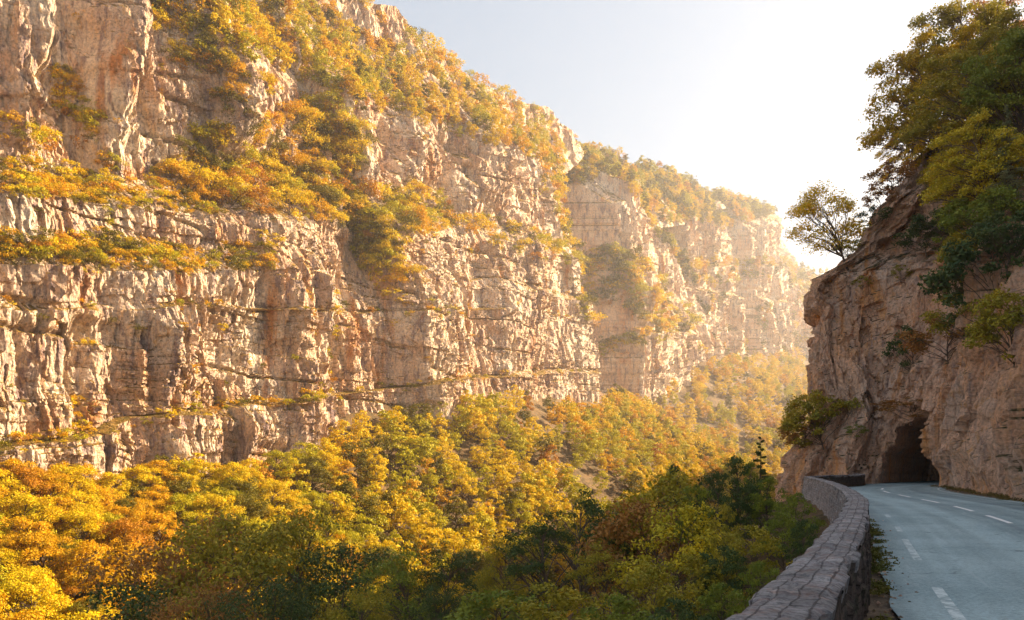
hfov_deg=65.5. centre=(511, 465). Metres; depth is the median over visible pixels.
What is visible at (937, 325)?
shrub
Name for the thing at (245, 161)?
ledge bush
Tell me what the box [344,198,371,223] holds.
ledge bush
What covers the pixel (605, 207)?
cliff
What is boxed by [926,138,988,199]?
cliff top tree
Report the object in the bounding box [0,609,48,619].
autumn tree
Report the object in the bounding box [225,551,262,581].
autumn tree
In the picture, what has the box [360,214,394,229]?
ledge bush
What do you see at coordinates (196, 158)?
ledge bush
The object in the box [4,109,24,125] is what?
ledge bush
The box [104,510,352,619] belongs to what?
gorge tree
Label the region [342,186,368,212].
ledge bush
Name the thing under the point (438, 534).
slender tree
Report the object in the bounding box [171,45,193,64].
ledge bush
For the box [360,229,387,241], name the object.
ledge bush
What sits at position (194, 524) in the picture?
autumn tree
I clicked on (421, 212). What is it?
ledge bush
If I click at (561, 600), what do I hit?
green bush
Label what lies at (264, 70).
ledge bush
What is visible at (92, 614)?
autumn tree
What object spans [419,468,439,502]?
slender tree
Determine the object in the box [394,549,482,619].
gorge tree
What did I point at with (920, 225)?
shrub
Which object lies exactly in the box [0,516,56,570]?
autumn tree
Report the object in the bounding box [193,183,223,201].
ledge bush
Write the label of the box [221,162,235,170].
ledge bush
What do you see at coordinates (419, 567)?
slender tree
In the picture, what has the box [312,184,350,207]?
ledge bush
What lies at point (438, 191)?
ledge bush
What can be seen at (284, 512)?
autumn tree
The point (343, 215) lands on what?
ledge bush
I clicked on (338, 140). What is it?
ledge bush
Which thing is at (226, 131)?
ledge bush
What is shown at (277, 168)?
ledge bush
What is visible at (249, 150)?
ledge bush
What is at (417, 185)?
ledge bush
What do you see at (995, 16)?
cliff top tree
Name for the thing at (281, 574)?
autumn tree
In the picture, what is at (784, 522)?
green bush
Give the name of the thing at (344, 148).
ledge bush
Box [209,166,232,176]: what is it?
ledge bush
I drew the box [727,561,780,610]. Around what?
green bush
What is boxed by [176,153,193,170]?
ledge bush
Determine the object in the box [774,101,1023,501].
cliff
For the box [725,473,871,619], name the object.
parapet wall
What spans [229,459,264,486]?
autumn tree
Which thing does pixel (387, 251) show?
ledge bush
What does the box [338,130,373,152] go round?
ledge bush
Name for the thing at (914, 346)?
shrub
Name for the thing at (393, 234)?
ledge bush
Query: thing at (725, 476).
roadside tree
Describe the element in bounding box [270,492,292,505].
autumn tree
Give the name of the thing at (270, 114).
ledge bush
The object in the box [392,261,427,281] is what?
ledge bush
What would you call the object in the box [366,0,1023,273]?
sky
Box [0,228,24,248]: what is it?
ledge bush
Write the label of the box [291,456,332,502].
autumn tree
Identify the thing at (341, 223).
ledge bush
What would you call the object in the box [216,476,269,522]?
autumn tree
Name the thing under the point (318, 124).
ledge bush
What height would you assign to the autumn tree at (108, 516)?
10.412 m
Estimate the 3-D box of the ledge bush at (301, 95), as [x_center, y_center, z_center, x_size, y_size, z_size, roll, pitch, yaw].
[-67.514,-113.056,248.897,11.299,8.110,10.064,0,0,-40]
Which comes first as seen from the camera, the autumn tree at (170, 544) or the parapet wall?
the parapet wall
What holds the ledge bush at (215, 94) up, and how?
on the cliff at (110, 52)
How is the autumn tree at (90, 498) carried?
on the hillside ground at (588, 470)
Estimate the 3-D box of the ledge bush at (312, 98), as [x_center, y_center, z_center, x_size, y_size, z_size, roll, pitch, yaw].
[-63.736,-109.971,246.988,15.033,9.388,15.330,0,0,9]
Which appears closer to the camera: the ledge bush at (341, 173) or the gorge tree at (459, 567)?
the gorge tree at (459, 567)
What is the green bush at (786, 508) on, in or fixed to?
on the hillside ground at (588, 470)
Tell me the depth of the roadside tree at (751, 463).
30.98 m
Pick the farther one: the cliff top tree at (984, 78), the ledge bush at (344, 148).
the ledge bush at (344, 148)
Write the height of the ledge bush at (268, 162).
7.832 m
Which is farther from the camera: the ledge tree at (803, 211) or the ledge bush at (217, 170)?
the ledge bush at (217, 170)
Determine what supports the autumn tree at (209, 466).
on the hillside ground at (588, 470)
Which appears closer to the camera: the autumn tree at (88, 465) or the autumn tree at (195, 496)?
the autumn tree at (88, 465)
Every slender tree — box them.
[122,478,148,505]
[157,506,184,541]
[159,500,185,521]
[163,459,192,484]
[175,459,193,477]
[301,442,325,484]
[327,474,357,511]
[330,534,351,561]
[340,537,362,553]
[380,540,393,546]
[417,566,432,587]
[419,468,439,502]
[424,521,443,553]
[427,509,447,550]
[440,537,466,570]
[444,496,469,533]
[520,550,541,569]
[535,542,555,573]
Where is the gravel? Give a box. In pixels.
[871,489,993,619]
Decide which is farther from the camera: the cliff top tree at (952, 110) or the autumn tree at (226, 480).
the autumn tree at (226, 480)
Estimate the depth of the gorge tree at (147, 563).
57.02 m
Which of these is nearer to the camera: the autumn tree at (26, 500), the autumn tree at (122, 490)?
the autumn tree at (26, 500)
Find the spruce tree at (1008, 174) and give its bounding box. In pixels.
[983,104,1023,212]
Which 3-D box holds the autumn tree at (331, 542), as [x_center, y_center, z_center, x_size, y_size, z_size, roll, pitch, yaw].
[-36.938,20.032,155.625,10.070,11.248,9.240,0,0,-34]
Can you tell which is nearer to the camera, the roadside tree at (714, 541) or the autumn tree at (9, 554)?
the roadside tree at (714, 541)
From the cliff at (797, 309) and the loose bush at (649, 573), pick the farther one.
the cliff at (797, 309)
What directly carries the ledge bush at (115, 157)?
on the cliff at (110, 52)
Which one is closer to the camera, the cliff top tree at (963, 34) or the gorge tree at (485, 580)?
the gorge tree at (485, 580)
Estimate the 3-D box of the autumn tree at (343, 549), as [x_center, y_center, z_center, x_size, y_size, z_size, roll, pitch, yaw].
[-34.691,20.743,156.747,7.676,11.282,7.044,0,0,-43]
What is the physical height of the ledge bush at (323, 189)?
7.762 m
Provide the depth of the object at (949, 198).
64.75 m
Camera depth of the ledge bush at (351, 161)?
246.16 m
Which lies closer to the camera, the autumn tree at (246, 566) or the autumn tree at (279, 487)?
the autumn tree at (246, 566)
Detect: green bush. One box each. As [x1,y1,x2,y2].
[443,587,558,619]
[491,581,600,619]
[578,588,674,619]
[645,549,737,617]
[646,595,717,619]
[685,582,746,619]
[692,543,764,616]
[712,524,792,600]
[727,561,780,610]
[750,510,810,571]
[768,491,827,551]
[781,518,819,561]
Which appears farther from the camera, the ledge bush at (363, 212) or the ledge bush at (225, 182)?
the ledge bush at (363, 212)
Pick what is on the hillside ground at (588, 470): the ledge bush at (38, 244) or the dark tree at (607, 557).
the dark tree at (607, 557)
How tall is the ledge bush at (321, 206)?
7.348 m
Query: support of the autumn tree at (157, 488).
on the hillside ground at (588, 470)
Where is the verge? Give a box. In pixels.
[864,489,994,619]
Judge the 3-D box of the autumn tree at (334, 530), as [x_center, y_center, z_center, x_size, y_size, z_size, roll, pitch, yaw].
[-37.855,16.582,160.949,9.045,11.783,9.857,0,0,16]
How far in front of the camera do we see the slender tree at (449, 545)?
184.47 m
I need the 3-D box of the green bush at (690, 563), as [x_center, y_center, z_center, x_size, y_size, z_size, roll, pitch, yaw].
[3.609,2.704,15.901,1.836,2.064,1.909,0,0,32]
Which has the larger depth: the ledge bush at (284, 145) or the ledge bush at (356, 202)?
the ledge bush at (356, 202)
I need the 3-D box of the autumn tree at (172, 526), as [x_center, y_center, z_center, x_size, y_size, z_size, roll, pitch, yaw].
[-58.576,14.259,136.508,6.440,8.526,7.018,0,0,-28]
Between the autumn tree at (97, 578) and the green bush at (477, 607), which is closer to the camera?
the green bush at (477, 607)
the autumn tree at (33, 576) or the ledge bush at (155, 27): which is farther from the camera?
the ledge bush at (155, 27)
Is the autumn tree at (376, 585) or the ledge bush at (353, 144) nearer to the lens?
the autumn tree at (376, 585)
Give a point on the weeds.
(877, 567)
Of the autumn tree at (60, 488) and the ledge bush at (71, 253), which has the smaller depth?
the autumn tree at (60, 488)
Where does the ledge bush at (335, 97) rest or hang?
on the cliff at (110, 52)
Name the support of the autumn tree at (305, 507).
on the hillside ground at (588, 470)
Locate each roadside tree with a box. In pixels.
[600,513,638,609]
[626,491,657,601]
[654,461,691,588]
[674,482,715,607]
[691,471,740,588]
[707,504,744,598]
[711,453,761,545]
[735,461,758,544]
[748,474,787,557]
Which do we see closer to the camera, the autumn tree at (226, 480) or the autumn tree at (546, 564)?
the autumn tree at (226, 480)
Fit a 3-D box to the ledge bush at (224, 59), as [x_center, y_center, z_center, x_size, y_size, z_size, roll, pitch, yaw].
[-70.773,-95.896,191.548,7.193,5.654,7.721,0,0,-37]
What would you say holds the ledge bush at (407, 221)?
on the cliff at (110, 52)
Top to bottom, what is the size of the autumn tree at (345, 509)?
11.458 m
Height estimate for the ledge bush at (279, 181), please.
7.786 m
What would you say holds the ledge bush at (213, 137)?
on the cliff at (110, 52)
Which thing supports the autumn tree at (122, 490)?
on the hillside ground at (588, 470)
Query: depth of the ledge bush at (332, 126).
245.08 m
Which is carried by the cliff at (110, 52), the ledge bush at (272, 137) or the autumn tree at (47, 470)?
the ledge bush at (272, 137)
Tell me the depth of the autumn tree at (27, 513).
117.56 m
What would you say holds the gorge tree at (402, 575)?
on the hillside ground at (588, 470)
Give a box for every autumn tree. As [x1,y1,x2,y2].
[0,457,38,504]
[0,464,52,512]
[0,469,29,518]
[0,487,21,519]
[0,491,62,565]
[0,512,13,541]
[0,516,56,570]
[0,531,30,572]
[0,546,30,573]
[0,565,23,615]
[0,566,69,619]
[0,576,73,619]
[0,593,9,619]
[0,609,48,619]
[2,565,64,610]
[7,532,78,591]
[9,503,56,530]
[18,466,56,510]
[26,470,81,504]
[34,497,85,543]
[35,496,72,525]
[35,570,79,615]
[37,543,77,571]
[39,539,127,604]
[41,463,105,497]
[43,471,78,495]
[43,603,82,619]
[49,460,75,490]
[50,507,106,560]
[51,603,121,619]
[53,489,105,541]
[54,557,109,599]
[58,503,111,544]
[58,595,109,619]
[62,596,112,614]
[72,462,117,489]
[75,500,104,540]
[75,549,135,586]
[83,484,115,506]
[84,490,130,523]
[84,516,157,576]
[90,512,123,565]
[90,537,170,598]
[92,573,141,610]
[95,471,135,504]
[98,505,127,546]
[100,531,147,563]
[103,592,149,619]
[107,503,155,541]
[113,496,150,529]
[119,464,164,496]
[129,497,171,537]
[133,490,175,532]
[134,545,191,586]
[135,459,180,492]
[144,510,185,548]
[147,484,174,511]
[153,524,184,552]
[156,542,186,556]
[162,471,192,502]
[164,490,214,530]
[165,471,200,494]
[165,523,208,550]
[174,488,207,522]
[175,502,217,529]
[182,477,214,499]
[187,492,245,527]
[188,461,227,484]
[196,478,223,502]
[198,485,246,519]
[214,461,257,507]
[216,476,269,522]
[217,476,256,518]
[223,533,264,571]
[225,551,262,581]
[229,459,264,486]
[230,512,248,528]
[235,517,291,561]
[243,500,268,523]
[256,479,302,516]
[259,449,298,494]
[261,477,285,511]
[261,515,289,558]
[261,560,319,586]
[265,549,321,581]
[267,505,300,520]
[267,517,305,556]
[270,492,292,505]
[275,502,305,519]
[276,495,309,511]
[278,441,322,486]
[278,457,311,495]
[285,505,319,539]
[288,510,321,538]
[288,525,325,546]
[288,542,332,577]
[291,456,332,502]
[291,559,340,602]
[296,490,331,519]
[297,582,338,614]
[299,499,319,516]
[306,437,339,477]
[313,518,351,544]
[315,539,347,565]
[317,449,339,493]
[322,587,364,619]
[324,460,357,500]
[324,491,358,529]
[332,530,365,560]
[332,542,355,565]
[341,553,366,579]
[342,487,382,535]
[358,446,388,491]
[359,533,386,554]
[363,576,400,598]
[368,545,399,570]
[371,546,405,581]
[383,574,423,609]
[402,517,440,565]
[424,587,466,612]
[446,582,475,605]
[450,547,491,581]
[453,468,478,507]
[478,569,505,601]
[504,493,531,535]
[520,572,542,602]
[523,544,552,578]
[545,552,577,587]
[567,559,600,596]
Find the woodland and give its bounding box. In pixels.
[149,0,827,613]
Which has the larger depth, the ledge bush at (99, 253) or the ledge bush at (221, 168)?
the ledge bush at (221, 168)
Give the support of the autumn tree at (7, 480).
on the hillside ground at (588, 470)
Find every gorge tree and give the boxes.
[59,511,287,619]
[78,575,239,619]
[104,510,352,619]
[135,574,279,619]
[193,504,421,619]
[200,569,324,619]
[275,542,411,619]
[313,585,402,619]
[335,544,470,619]
[390,581,468,619]
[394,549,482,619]
[468,534,542,619]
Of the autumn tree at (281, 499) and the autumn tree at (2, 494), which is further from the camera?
the autumn tree at (281, 499)
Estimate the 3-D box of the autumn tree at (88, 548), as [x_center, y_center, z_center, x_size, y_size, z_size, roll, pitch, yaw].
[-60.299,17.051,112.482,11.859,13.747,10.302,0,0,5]
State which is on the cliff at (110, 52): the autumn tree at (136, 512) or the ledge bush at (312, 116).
the ledge bush at (312, 116)
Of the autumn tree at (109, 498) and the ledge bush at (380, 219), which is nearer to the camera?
the autumn tree at (109, 498)
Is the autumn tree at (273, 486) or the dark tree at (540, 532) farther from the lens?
the autumn tree at (273, 486)
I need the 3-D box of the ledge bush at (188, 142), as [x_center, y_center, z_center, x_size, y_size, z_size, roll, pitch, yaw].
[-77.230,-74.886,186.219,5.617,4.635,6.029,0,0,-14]
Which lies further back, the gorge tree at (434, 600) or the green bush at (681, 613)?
the gorge tree at (434, 600)
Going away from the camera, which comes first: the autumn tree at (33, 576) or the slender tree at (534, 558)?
the autumn tree at (33, 576)
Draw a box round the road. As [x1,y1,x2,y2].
[849,481,1023,619]
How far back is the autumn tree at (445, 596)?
157.21 m
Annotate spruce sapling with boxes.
[685,479,704,580]
[741,437,772,532]
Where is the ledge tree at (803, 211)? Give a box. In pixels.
[783,179,875,270]
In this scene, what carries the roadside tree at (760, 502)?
on the hillside ground at (588, 470)
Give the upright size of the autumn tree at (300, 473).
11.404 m
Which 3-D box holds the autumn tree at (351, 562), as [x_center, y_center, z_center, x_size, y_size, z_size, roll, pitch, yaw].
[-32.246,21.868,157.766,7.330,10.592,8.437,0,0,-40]
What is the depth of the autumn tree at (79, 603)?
102.58 m
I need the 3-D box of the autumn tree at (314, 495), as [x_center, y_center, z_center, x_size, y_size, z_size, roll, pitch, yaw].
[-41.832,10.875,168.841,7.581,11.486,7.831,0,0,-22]
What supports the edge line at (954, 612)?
on the road
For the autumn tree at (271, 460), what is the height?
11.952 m
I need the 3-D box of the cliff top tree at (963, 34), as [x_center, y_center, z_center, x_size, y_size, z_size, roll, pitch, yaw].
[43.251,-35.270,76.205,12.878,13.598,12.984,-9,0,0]
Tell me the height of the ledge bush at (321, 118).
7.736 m
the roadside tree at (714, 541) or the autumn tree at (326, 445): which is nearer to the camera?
the roadside tree at (714, 541)
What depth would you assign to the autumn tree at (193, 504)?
142.59 m
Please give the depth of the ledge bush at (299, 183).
225.39 m
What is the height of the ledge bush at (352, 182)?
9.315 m
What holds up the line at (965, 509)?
on the road
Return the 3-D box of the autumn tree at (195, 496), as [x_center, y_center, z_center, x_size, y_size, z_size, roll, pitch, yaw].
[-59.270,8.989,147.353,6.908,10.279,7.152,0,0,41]
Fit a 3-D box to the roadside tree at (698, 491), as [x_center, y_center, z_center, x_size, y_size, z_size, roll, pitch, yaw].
[5.377,2.515,23.065,1.372,4.060,1.356,0,0,-33]
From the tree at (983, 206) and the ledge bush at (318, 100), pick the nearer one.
the tree at (983, 206)
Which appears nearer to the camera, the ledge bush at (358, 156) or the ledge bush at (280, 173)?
the ledge bush at (280, 173)
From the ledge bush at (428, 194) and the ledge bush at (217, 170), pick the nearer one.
the ledge bush at (217, 170)
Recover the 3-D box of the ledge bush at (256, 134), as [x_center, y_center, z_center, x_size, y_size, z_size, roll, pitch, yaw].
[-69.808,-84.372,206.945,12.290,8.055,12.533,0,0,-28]
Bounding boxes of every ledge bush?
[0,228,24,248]
[0,235,14,250]
[0,244,17,263]
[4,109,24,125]
[22,233,48,250]
[25,238,57,258]
[52,63,73,79]
[54,233,81,248]
[56,248,87,269]
[60,72,82,88]
[61,81,87,102]
[75,108,107,128]
[78,96,96,112]
[84,245,108,264]
[102,151,129,172]
[152,9,171,32]
[153,159,194,189]
[158,17,175,31]
[161,156,224,192]
[165,158,193,180]
[166,38,191,59]
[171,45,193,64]
[172,134,193,152]
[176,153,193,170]
[180,169,213,194]
[182,151,208,171]
[187,122,237,157]
[189,117,236,151]
[189,139,203,160]
[189,144,222,168]
[191,124,218,142]
[192,50,220,73]
[192,159,216,184]
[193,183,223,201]
[195,30,220,51]
[197,159,225,174]
[198,47,218,63]
[199,164,235,190]
[204,54,232,78]
[206,146,233,166]
[207,173,251,205]
[208,120,245,156]
[209,86,240,109]
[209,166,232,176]
[209,186,232,204]
[211,47,239,71]
[218,165,254,192]
[221,104,268,138]
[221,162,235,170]
[222,61,249,81]
[223,160,253,185]
[224,81,249,100]
[224,184,257,205]
[226,151,253,163]
[232,156,260,181]
[233,140,261,162]
[235,185,276,215]
[242,162,277,187]
[244,130,266,159]
[254,119,274,135]
[254,125,273,144]
[254,155,269,167]
[255,152,274,178]
[256,70,282,95]
[259,130,281,150]
[259,173,295,198]
[262,67,277,83]
[262,185,316,220]
[263,147,281,168]
[263,167,289,184]
[264,110,277,129]
[265,155,286,176]
[267,176,300,204]
[268,135,289,157]
[268,156,294,181]
[272,126,285,148]
[275,136,303,165]
[276,175,307,197]
[278,162,316,184]
[280,151,310,176]
[283,184,310,204]
[284,98,318,130]
[288,104,327,132]
[295,94,329,111]
[296,153,336,173]
[296,172,322,191]
[296,198,332,222]
[299,90,311,100]
[299,112,333,128]
[299,118,330,137]
[301,146,324,168]
[302,131,334,159]
[303,189,324,207]
[306,121,333,145]
[308,91,326,107]
[308,184,346,205]
[309,160,342,181]
[312,88,345,110]
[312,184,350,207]
[316,132,345,144]
[318,194,346,215]
[319,120,354,137]
[320,99,346,126]
[322,106,358,130]
[324,204,349,228]
[328,136,368,164]
[328,182,343,188]
[329,129,359,155]
[330,136,357,159]
[331,142,359,169]
[332,160,350,180]
[333,111,376,137]
[333,152,360,178]
[335,122,362,140]
[337,195,366,220]
[337,209,350,230]
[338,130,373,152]
[341,170,360,194]
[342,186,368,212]
[343,123,379,146]
[344,152,368,175]
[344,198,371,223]
[344,211,360,232]
[345,180,365,189]
[346,190,362,206]
[347,214,364,232]
[351,235,384,249]
[352,243,384,267]
[354,176,383,199]
[354,206,397,226]
[355,203,379,222]
[356,250,377,271]
[356,252,390,279]
[357,223,384,243]
[358,236,387,257]
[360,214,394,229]
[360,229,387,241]
[361,220,394,236]
[361,235,392,252]
[364,204,389,222]
[365,230,396,247]
[367,236,401,264]
[369,221,399,245]
[371,245,404,270]
[374,227,414,251]
[378,271,408,293]
[383,199,411,225]
[384,184,420,205]
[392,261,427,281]
[395,209,421,235]
[398,201,431,227]
[399,190,423,208]
[406,178,434,200]
[411,204,438,229]
[417,184,430,201]
[435,201,458,222]
[436,189,447,201]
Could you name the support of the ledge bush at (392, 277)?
on the cliff at (110, 52)
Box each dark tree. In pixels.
[494,510,593,619]
[535,486,625,610]
[563,541,646,619]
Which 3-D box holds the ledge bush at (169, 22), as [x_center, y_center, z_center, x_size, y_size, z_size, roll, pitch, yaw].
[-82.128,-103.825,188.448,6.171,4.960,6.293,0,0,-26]
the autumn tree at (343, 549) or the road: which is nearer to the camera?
the road
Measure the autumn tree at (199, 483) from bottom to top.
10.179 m
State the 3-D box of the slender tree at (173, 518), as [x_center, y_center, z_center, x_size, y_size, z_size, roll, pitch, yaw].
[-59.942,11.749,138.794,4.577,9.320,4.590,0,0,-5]
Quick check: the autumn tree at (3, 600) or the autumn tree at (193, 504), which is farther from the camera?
the autumn tree at (193, 504)
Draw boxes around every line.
[881,488,1011,522]
[884,514,966,619]
[937,487,1020,502]
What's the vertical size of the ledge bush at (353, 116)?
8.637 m
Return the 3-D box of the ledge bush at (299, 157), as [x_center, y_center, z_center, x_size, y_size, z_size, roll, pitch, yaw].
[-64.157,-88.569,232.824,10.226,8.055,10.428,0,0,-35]
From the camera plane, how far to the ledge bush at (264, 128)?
203.53 m
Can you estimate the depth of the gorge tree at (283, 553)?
57.60 m
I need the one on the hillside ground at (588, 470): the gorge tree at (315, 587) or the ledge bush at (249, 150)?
the gorge tree at (315, 587)
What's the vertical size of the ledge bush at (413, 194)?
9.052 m
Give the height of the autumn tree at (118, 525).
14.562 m
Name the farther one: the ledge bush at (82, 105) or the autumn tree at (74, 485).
the ledge bush at (82, 105)
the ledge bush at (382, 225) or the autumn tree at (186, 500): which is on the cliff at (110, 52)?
the ledge bush at (382, 225)
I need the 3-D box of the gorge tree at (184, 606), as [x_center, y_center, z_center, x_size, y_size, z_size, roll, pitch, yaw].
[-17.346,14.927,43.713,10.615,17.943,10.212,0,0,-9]
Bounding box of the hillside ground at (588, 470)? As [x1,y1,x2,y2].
[8,354,831,619]
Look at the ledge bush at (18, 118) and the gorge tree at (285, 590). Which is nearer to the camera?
the gorge tree at (285, 590)
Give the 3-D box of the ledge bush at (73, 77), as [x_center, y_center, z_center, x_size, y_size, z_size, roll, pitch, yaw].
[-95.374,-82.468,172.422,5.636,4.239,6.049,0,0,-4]
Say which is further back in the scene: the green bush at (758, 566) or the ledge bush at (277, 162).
the ledge bush at (277, 162)
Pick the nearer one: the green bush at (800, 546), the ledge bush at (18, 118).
the green bush at (800, 546)
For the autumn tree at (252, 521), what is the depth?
144.90 m
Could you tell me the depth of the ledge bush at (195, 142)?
189.95 m
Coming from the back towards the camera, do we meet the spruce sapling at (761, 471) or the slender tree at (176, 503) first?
the slender tree at (176, 503)
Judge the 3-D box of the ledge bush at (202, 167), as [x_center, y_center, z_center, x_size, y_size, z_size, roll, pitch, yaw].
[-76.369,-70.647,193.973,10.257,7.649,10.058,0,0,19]
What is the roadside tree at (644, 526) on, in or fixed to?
on the hillside ground at (588, 470)
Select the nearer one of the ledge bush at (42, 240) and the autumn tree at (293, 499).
the ledge bush at (42, 240)
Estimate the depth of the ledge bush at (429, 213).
277.45 m
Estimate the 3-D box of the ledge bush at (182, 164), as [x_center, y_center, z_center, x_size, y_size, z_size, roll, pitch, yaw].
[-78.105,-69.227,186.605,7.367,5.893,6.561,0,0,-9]
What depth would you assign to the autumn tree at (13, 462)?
124.47 m
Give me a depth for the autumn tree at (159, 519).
132.35 m
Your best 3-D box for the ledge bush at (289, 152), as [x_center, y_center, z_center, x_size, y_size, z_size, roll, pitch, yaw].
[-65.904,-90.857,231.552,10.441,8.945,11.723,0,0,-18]
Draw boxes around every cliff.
[0,0,602,515]
[559,149,725,407]
[654,178,797,361]
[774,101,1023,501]
[783,264,819,366]
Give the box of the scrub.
[0,0,708,453]
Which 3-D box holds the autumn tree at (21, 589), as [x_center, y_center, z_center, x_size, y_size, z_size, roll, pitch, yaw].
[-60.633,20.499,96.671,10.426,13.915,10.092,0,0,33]
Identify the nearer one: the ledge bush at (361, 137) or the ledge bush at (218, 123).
the ledge bush at (218, 123)
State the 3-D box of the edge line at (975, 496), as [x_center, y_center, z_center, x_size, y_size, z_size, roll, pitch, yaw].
[24.966,1.646,42.609,1.522,0.001,37.831,0,0,21]
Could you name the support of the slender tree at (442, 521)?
on the hillside ground at (588, 470)
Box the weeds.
[863,518,899,619]
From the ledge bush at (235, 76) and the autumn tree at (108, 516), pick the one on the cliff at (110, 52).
the ledge bush at (235, 76)
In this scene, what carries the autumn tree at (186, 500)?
on the hillside ground at (588, 470)
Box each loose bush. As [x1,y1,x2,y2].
[576,496,698,617]
[580,467,746,594]
[580,560,708,619]
[611,501,744,613]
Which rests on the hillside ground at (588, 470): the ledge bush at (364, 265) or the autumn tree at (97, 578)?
the autumn tree at (97, 578)
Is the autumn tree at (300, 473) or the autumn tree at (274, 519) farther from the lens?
the autumn tree at (300, 473)
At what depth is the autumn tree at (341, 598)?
141.69 m
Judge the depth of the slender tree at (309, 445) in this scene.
189.13 m
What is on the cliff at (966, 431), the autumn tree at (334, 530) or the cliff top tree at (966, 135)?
the cliff top tree at (966, 135)
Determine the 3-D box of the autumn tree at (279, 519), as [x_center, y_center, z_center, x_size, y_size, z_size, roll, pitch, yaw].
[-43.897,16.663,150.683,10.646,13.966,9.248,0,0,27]
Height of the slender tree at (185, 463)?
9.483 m
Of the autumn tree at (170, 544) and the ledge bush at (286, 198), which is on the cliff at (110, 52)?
the ledge bush at (286, 198)
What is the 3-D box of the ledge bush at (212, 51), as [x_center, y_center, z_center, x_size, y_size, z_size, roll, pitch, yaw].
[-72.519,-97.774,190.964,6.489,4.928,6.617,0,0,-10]
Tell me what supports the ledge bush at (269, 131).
on the cliff at (110, 52)
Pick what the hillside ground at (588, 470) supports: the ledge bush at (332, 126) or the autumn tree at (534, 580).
the autumn tree at (534, 580)
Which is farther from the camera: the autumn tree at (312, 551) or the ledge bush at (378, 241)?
the ledge bush at (378, 241)
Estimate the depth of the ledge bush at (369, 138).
247.25 m
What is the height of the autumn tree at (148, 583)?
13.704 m
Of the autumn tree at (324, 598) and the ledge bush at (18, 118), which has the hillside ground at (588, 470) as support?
the autumn tree at (324, 598)
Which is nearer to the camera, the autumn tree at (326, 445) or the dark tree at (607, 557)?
the dark tree at (607, 557)
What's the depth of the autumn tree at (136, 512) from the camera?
129.74 m
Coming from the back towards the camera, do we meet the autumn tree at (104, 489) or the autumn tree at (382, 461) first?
the autumn tree at (382, 461)
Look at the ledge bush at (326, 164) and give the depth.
236.92 m
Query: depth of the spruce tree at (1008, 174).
49.93 m
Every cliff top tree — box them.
[856,22,967,166]
[874,129,928,186]
[885,17,1020,144]
[893,18,1023,161]
[900,0,1023,94]
[915,103,1023,206]
[916,156,954,201]
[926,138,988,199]
[948,0,1023,59]
[953,21,1023,161]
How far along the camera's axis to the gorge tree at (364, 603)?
39.95 m
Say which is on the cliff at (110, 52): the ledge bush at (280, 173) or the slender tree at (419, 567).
the ledge bush at (280, 173)
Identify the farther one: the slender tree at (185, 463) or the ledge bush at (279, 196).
the ledge bush at (279, 196)
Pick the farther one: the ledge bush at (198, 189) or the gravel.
the ledge bush at (198, 189)
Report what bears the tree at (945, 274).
on the cliff at (966, 431)
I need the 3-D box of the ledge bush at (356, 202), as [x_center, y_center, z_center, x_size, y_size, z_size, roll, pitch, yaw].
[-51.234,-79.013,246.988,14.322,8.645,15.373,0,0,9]
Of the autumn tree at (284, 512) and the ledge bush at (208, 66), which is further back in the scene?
the ledge bush at (208, 66)
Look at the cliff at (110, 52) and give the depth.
191.65 m
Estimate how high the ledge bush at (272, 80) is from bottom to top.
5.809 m
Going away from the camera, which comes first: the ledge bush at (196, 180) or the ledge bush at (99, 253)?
the ledge bush at (99, 253)
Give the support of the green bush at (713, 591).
on the hillside ground at (588, 470)
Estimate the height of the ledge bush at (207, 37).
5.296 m
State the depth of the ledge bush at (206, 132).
190.10 m
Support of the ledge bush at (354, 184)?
on the cliff at (110, 52)
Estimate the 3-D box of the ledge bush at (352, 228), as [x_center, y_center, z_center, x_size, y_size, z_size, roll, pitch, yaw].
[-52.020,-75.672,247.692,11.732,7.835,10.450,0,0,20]
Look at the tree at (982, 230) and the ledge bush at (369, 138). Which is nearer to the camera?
the tree at (982, 230)
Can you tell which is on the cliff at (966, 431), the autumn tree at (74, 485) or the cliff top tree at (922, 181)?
the cliff top tree at (922, 181)
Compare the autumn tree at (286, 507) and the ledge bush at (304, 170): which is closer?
the autumn tree at (286, 507)
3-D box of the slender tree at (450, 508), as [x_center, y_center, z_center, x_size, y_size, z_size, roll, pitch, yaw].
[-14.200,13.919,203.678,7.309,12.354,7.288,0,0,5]
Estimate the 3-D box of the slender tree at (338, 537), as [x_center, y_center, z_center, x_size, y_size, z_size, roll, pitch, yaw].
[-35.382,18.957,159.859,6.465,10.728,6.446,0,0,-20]
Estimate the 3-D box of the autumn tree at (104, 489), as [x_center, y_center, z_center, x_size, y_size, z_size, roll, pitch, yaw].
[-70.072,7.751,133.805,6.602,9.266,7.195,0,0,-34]
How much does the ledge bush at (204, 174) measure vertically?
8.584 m
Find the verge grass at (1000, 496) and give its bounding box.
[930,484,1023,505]

